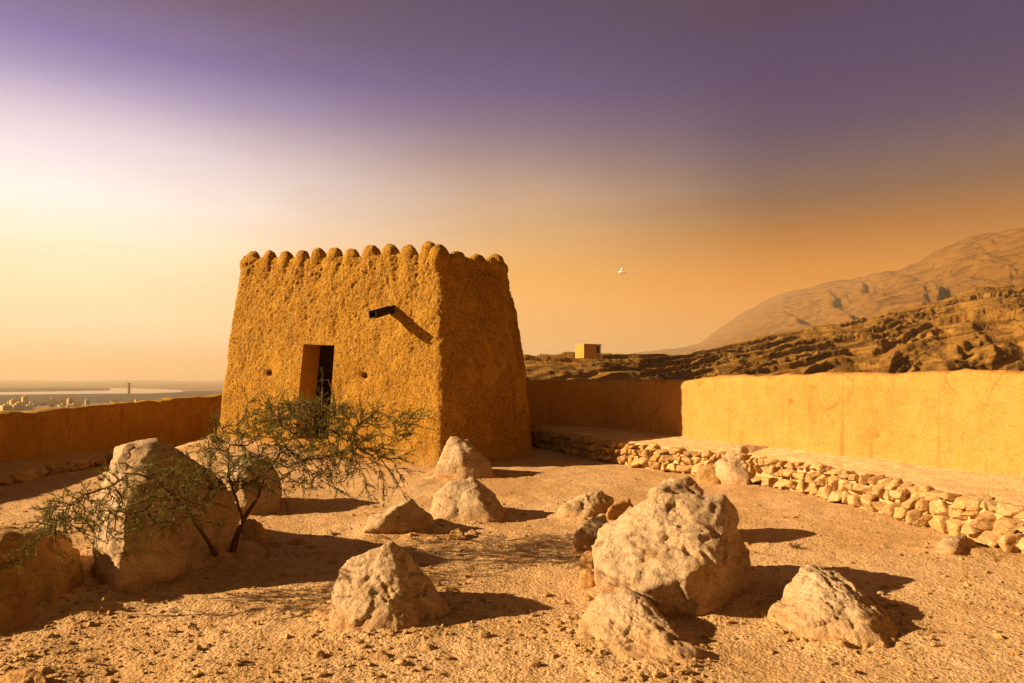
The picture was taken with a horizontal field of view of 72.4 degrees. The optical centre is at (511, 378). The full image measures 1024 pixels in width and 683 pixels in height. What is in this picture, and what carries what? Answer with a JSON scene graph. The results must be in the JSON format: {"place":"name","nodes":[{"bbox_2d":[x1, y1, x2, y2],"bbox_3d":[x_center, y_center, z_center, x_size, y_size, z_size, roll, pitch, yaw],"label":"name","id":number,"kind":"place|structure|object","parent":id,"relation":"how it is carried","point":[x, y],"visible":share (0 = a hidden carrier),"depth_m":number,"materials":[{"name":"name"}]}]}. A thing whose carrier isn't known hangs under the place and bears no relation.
{"place":"outdoors","nodes":[
{"label":"outdoors","id":0,"kind":"place"},
{"bbox_2d":[0,388,182,394],"bbox_3d":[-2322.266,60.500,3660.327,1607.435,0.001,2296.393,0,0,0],"label":"lagoon","id":1,"kind":"structure","parent":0,"point":[123,390],"depth_m":3137.16,"materials":[{"name":"grey liquid"}]},
{"bbox_2d":[0,388,221,404],"bbox_3d":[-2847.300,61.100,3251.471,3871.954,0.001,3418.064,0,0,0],"label":"salt marsh","id":2,"kind":"structure","parent":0,"point":[81,398],"depth_m":2592.20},
{"bbox_2d":[0,380,223,411],"bbox_3d":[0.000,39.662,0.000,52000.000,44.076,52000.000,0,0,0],"label":"sea","id":3,"kind":"structure","parent":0,"point":[206,385],"depth_m":7360.60,"materials":[{"name":"grey liquid"}]},
{"bbox_2d":[0,404,9,410],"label":"town house","id":4,"kind":"structure","parent":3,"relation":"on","point":[4,407],"depth_m":1356.72,"materials":[{"name":"paint"}]},
{"bbox_2d":[9,399,16,404],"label":"town house","id":5,"kind":"structure","parent":3,"relation":"on","point":[12,401],"depth_m":1536.59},
{"bbox_2d":[11,403,21,410],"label":"town house","id":6,"kind":"structure","parent":3,"relation":"on","point":[17,407],"depth_m":1366.69,"materials":[{"name":"paint"}]},
{"bbox_2d":[21,396,27,401],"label":"town house","id":7,"kind":"structure","parent":3,"relation":"on","point":[24,398],"depth_m":1780.89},
{"bbox_2d":[39,401,47,405],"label":"town house","id":8,"kind":"structure","parent":3,"relation":"on","point":[43,403],"depth_m":1621.03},
{"bbox_2d":[60,397,65,403],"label":"town house","id":9,"kind":"structure","parent":3,"relation":"on","point":[62,399],"depth_m":1713.75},
{"bbox_2d":[67,398,72,403],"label":"town house","id":10,"kind":"structure","parent":3,"relation":"on","point":[69,400],"depth_m":1710.23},
{"bbox_2d":[74,401,80,406],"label":"town house","id":11,"kind":"structure","parent":3,"relation":"on","point":[77,403],"depth_m":1359.27,"materials":[{"name":"paint"}]},
{"bbox_2d":[0,432,1023,682],"bbox_3d":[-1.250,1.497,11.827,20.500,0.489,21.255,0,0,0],"label":"ground","id":12,"kind":"structure","parent":0,"point":[550,476],"depth_m":5.45,"materials":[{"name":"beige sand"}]},
{"bbox_2d":[0,668,47,682],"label":"stone","id":13,"kind":"object","parent":12,"relation":"on","point":[25,675],"visible":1,"depth_m":3.85,"materials":[{"name":"beige stone"}]},
{"bbox_2d":[0,525,84,632],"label":"boulder","id":14,"kind":"object","parent":12,"relation":"on","point":[48,577],"visible":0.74,"depth_m":5.17,"materials":[{"name":"brown stone"}]},
{"bbox_2d":[61,605,72,611],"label":"loose stone","id":15,"kind":"object","parent":12,"relation":"on","point":[66,608],"visible":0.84,"depth_m":5.05,"materials":[{"name":"brown stone"}]},
{"bbox_2d":[66,640,75,644],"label":"loose stone","id":16,"kind":"object","parent":12,"relation":"on","point":[69,642],"visible":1,"depth_m":4.54,"materials":[{"name":"beige stone"}]},
{"bbox_2d":[0,442,183,476],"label":"ledge","id":17,"kind":"object","parent":12,"relation":"on","point":[9,467],"visible":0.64,"depth_m":13.05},
{"bbox_2d":[0,441,191,484],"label":"stone kerb","id":18,"kind":"structure","parent":12,"relation":"on","point":[18,477],"depth_m":12.32,"materials":[{"name":"beige stone"}]},
{"bbox_2d":[0,394,221,461],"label":"courtyard wall","id":19,"kind":"structure","parent":12,"relation":"on","point":[46,432],"depth_m":14.98,"materials":[{"name":"brown paint"}]},
{"bbox_2d":[90,438,241,591],"bbox_3d":[-3.351,1.215,6.933,1.244,1.385,3.060,0,0,-24],"label":"boulder","id":20,"kind":"object","parent":12,"relation":"on","point":[123,568],"visible":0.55,"depth_m":5.87,"materials":[{"name":"stone"}]},
{"bbox_2d":[3,368,435,573],"bbox_3d":[-2.149,0.833,6.003,2.951,1.888,3.034,0,0,0],"label":"acacia tree","id":21,"kind":"object","parent":12,"relation":"on","point":[280,419],"visible":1,"depth_m":6.21,"materials":[{"name":"green plant"}]},
{"bbox_2d":[223,452,281,514],"bbox_3d":[-3.436,1.418,9.291,0.734,0.880,1.369,0,0,-17],"label":"boulder","id":22,"kind":"object","parent":12,"relation":"on","point":[271,504],"visible":0.3,"depth_m":8.89,"materials":[{"name":"stone"}]},
{"bbox_2d":[241,519,267,544],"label":"boulder","id":23,"kind":"object","parent":12,"relation":"on","point":[254,529],"visible":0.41,"depth_m":7.17,"materials":[{"name":"brown stone"}]},
{"bbox_2d":[262,541,282,547],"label":"stone","id":24,"kind":"object","parent":12,"relation":"on","point":[274,544],"visible":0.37,"depth_m":6.98,"materials":[{"name":"brown stone"}]},
{"bbox_2d":[287,538,305,545],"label":"stone","id":25,"kind":"object","parent":12,"relation":"on","point":[298,541],"visible":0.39,"depth_m":7.14,"materials":[{"name":"brown stone"}]},
{"bbox_2d":[304,545,314,549],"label":"stone","id":26,"kind":"object","parent":12,"relation":"on","point":[311,547],"visible":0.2,"depth_m":6.91,"materials":[{"name":"brown stone"}]},
{"bbox_2d":[312,650,324,659],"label":"loose stone","id":27,"kind":"object","parent":12,"relation":"on","point":[317,654],"visible":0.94,"depth_m":4.28,"materials":[{"name":"beige stone"}]},
{"bbox_2d":[324,529,333,537],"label":"stone","id":28,"kind":"object","parent":12,"relation":"on","point":[329,533],"visible":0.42,"depth_m":7.52,"materials":[{"name":"stone"}]},
{"bbox_2d":[329,559,337,564],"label":"loose stone","id":29,"kind":"object","parent":12,"relation":"on","point":[335,561],"visible":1,"depth_m":6.37,"materials":[{"name":"brown stone"}]},
{"bbox_2d":[217,241,534,467],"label":"watchtower","id":30,"kind":"structure","parent":12,"relation":"on","point":[392,327],"depth_m":14.45,"materials":[{"name":"brown stone"}]},
{"bbox_2d":[373,650,389,660],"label":"stone","id":31,"kind":"object","parent":12,"relation":"on","point":[382,655],"visible":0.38,"depth_m":4.26,"materials":[{"name":"stone"}]},
{"bbox_2d":[326,541,450,630],"bbox_3d":[-0.877,1.516,5.048,0.933,0.682,0.884,0,0,0],"label":"boulder","id":32,"kind":"object","parent":12,"relation":"on","point":[388,585],"visible":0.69,"depth_m":4.87,"materials":[{"name":"stone"}]},
{"bbox_2d":[361,498,434,533],"bbox_3d":[-1.279,1.597,7.963,0.855,0.532,0.940,0,0,0],"label":"boulder","id":33,"kind":"object","parent":12,"relation":"on","point":[405,516],"visible":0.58,"depth_m":7.62,"materials":[{"name":"stone"}]},
{"bbox_2d":[394,658,406,665],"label":"loose stone","id":34,"kind":"object","parent":12,"relation":"on","point":[400,662],"visible":1,"depth_m":4.16,"materials":[{"name":"beige stone"}]},
{"bbox_2d":[422,643,433,649],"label":"loose stone","id":35,"kind":"object","parent":12,"relation":"on","point":[426,646],"visible":1,"depth_m":4.41,"materials":[{"name":"beige stone"}]},
{"bbox_2d":[426,535,442,541],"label":"stone","id":36,"kind":"object","parent":12,"relation":"on","point":[433,538],"visible":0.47,"depth_m":7.30,"materials":[{"name":"stone"}]},
{"bbox_2d":[447,528,466,540],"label":"stone","id":37,"kind":"object","parent":12,"relation":"on","point":[457,534],"visible":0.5,"depth_m":7.40,"materials":[{"name":"beige stone"}]},
{"bbox_2d":[436,436,494,478],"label":"boulder","id":38,"kind":"object","parent":12,"relation":"on","point":[460,458],"visible":0.78,"depth_m":11.92,"materials":[{"name":"stone"}]},
{"bbox_2d":[429,477,505,522],"bbox_3d":[-0.530,1.546,8.699,0.988,0.656,1.111,0,0,0],"label":"boulder","id":39,"kind":"object","parent":12,"relation":"on","point":[469,499],"visible":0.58,"depth_m":8.37,"materials":[{"name":"stone"}]},
{"bbox_2d":[466,529,476,535],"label":"stone","id":40,"kind":"object","parent":12,"relation":"on","point":[473,532],"visible":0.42,"depth_m":7.64,"materials":[{"name":"stone"}]},
{"bbox_2d":[478,630,490,637],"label":"loose stone","id":41,"kind":"object","parent":12,"relation":"on","point":[483,634],"visible":1,"depth_m":4.62,"materials":[{"name":"beige stone"}]},
{"bbox_2d":[529,660,541,666],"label":"loose stone","id":42,"kind":"object","parent":12,"relation":"on","point":[534,663],"visible":1,"depth_m":4.16,"materials":[{"name":"beige stone"}]},
{"bbox_2d":[542,592,549,596],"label":"loose stone","id":43,"kind":"object","parent":12,"relation":"on","point":[545,594],"visible":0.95,"depth_m":5.50,"materials":[{"name":"beige stone"}]},
{"bbox_2d":[556,491,613,517],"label":"boulder","id":44,"kind":"object","parent":12,"relation":"on","point":[591,504],"visible":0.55,"depth_m":8.69,"materials":[{"name":"stone"}]},
{"bbox_2d":[579,550,593,568],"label":"stone","id":45,"kind":"object","parent":12,"relation":"on","point":[586,559],"visible":0.41,"depth_m":6.35,"materials":[{"name":"beige stone"}]},
{"bbox_2d":[579,568,595,589],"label":"stone","id":46,"kind":"object","parent":12,"relation":"on","point":[586,579],"visible":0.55,"depth_m":5.80,"materials":[{"name":"stone"}]},
{"bbox_2d":[583,595,591,601],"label":"loose stone","id":47,"kind":"object","parent":12,"relation":"on","point":[586,598],"visible":1,"depth_m":5.38,"materials":[{"name":"beige stone"}]},
{"bbox_2d":[572,514,607,550],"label":"boulder","id":48,"kind":"object","parent":12,"relation":"on","point":[584,537],"visible":0.55,"depth_m":6.95,"materials":[{"name":"stone"}]},
{"bbox_2d":[606,498,632,519],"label":"boulder","id":49,"kind":"object","parent":12,"relation":"on","point":[616,509],"visible":0.43,"depth_m":8.35,"materials":[{"name":"brown stone"}]},
{"bbox_2d":[576,586,702,660],"bbox_3d":[0.782,1.651,4.621,0.766,0.438,1.175,0,0,0],"label":"boulder","id":50,"kind":"object","parent":12,"relation":"on","point":[624,623],"visible":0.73,"depth_m":4.49,"materials":[{"name":"stone"}]},
{"bbox_2d":[652,671,661,677],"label":"loose stone","id":51,"kind":"object","parent":12,"relation":"on","point":[656,674],"visible":1,"depth_m":3.94,"materials":[{"name":"beige stone"}]},
{"bbox_2d":[591,492,750,617],"bbox_3d":[1.274,1.383,5.565,1.303,0.945,1.295,0,0,0],"label":"boulder","id":52,"kind":"object","parent":12,"relation":"on","point":[668,554],"visible":0.76,"depth_m":5.26,"materials":[{"name":"stone"}]},
{"bbox_2d":[647,476,703,497],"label":"boulder","id":53,"kind":"object","parent":12,"relation":"on","point":[684,484],"visible":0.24,"depth_m":7.36,"materials":[{"name":"stone"}]},
{"bbox_2d":[696,463,720,484],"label":"boulder","id":54,"kind":"object","parent":12,"relation":"on","point":[705,474],"visible":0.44,"depth_m":11.64,"materials":[{"name":"brown stone"}]},
{"bbox_2d":[714,444,768,484],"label":"boulder","id":55,"kind":"object","parent":12,"relation":"on","point":[730,469],"visible":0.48,"depth_m":11.49,"materials":[{"name":"stone"}]},
{"bbox_2d":[526,369,1023,475],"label":"courtyard wall","id":56,"kind":"structure","parent":12,"relation":"on","point":[969,420],"depth_m":10.98,"materials":[{"name":"paint"}]},
{"bbox_2d":[530,428,1023,552],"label":"retaining wall","id":57,"kind":"structure","parent":12,"relation":"on","point":[1005,536],"depth_m":9.17,"materials":[{"name":"stone"}]},
{"bbox_2d":[531,425,1023,552],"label":"terrace","id":58,"kind":"structure","parent":12,"relation":"on","point":[1005,488],"depth_m":10.02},
{"bbox_2d":[789,541,802,548],"bbox_3d":[2.857,1.670,7.035,0.143,0.073,0.164,0,0,12],"label":"dry weed","id":59,"kind":"object","parent":12,"relation":"on","point":[797,546],"visible":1,"depth_m":7.03,"materials":[{"name":"brown plant"}]},
{"bbox_2d":[800,637,808,641],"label":"loose stone","id":60,"kind":"object","parent":12,"relation":"on","point":[802,639],"visible":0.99,"depth_m":4.55,"materials":[{"name":"beige stone"}]},
{"bbox_2d":[823,657,836,665],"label":"loose stone","id":61,"kind":"object","parent":12,"relation":"on","point":[829,661],"visible":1,"depth_m":4.19,"materials":[{"name":"beige stone"}]},
{"bbox_2d":[766,564,900,649],"bbox_3d":[2.307,1.619,4.967,0.852,0.502,1.067,0,0,35],"label":"boulder","id":62,"kind":"object","parent":12,"relation":"on","point":[818,603],"visible":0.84,"depth_m":4.72,"materials":[{"name":"stone"}]},
{"bbox_2d":[842,667,856,672],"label":"loose stone","id":63,"kind":"object","parent":12,"relation":"on","point":[849,669],"visible":1,"depth_m":4.02,"materials":[{"name":"beige stone"}]},
{"bbox_2d":[881,584,889,588],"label":"loose stone","id":64,"kind":"object","parent":12,"relation":"on","point":[883,586],"visible":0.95,"depth_m":5.68,"materials":[{"name":"brown stone"}]},
{"bbox_2d":[930,534,975,554],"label":"stone","id":65,"kind":"object","parent":12,"relation":"on","point":[954,544],"visible":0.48,"depth_m":6.78,"materials":[{"name":"stone"}]},
{"bbox_2d":[0,0,1023,380],"label":"sky","id":66,"kind":"structure","parent":0,"point":[730,157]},
{"bbox_2d":[523,284,1023,380],"bbox_3d":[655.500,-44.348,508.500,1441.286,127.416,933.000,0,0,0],"label":"ridge","id":67,"kind":"structure","parent":0,"point":[981,328],"depth_m":278.88,"materials":[{"name":"brown stone"}]},
{"bbox_2d":[575,344,601,358],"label":"hut","id":68,"kind":"object","parent":67,"relation":"on","point":[588,351],"visible":1,"depth_m":194.41,"materials":[{"name":"paint"}]},
{"bbox_2d":[631,228,1023,354],"bbox_3d":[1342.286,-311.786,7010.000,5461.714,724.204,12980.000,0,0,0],"label":"mountain","id":69,"kind":"structure","parent":0,"point":[992,259],"depth_m":2561.29,"materials":[{"name":"brown stone"}]}
]}

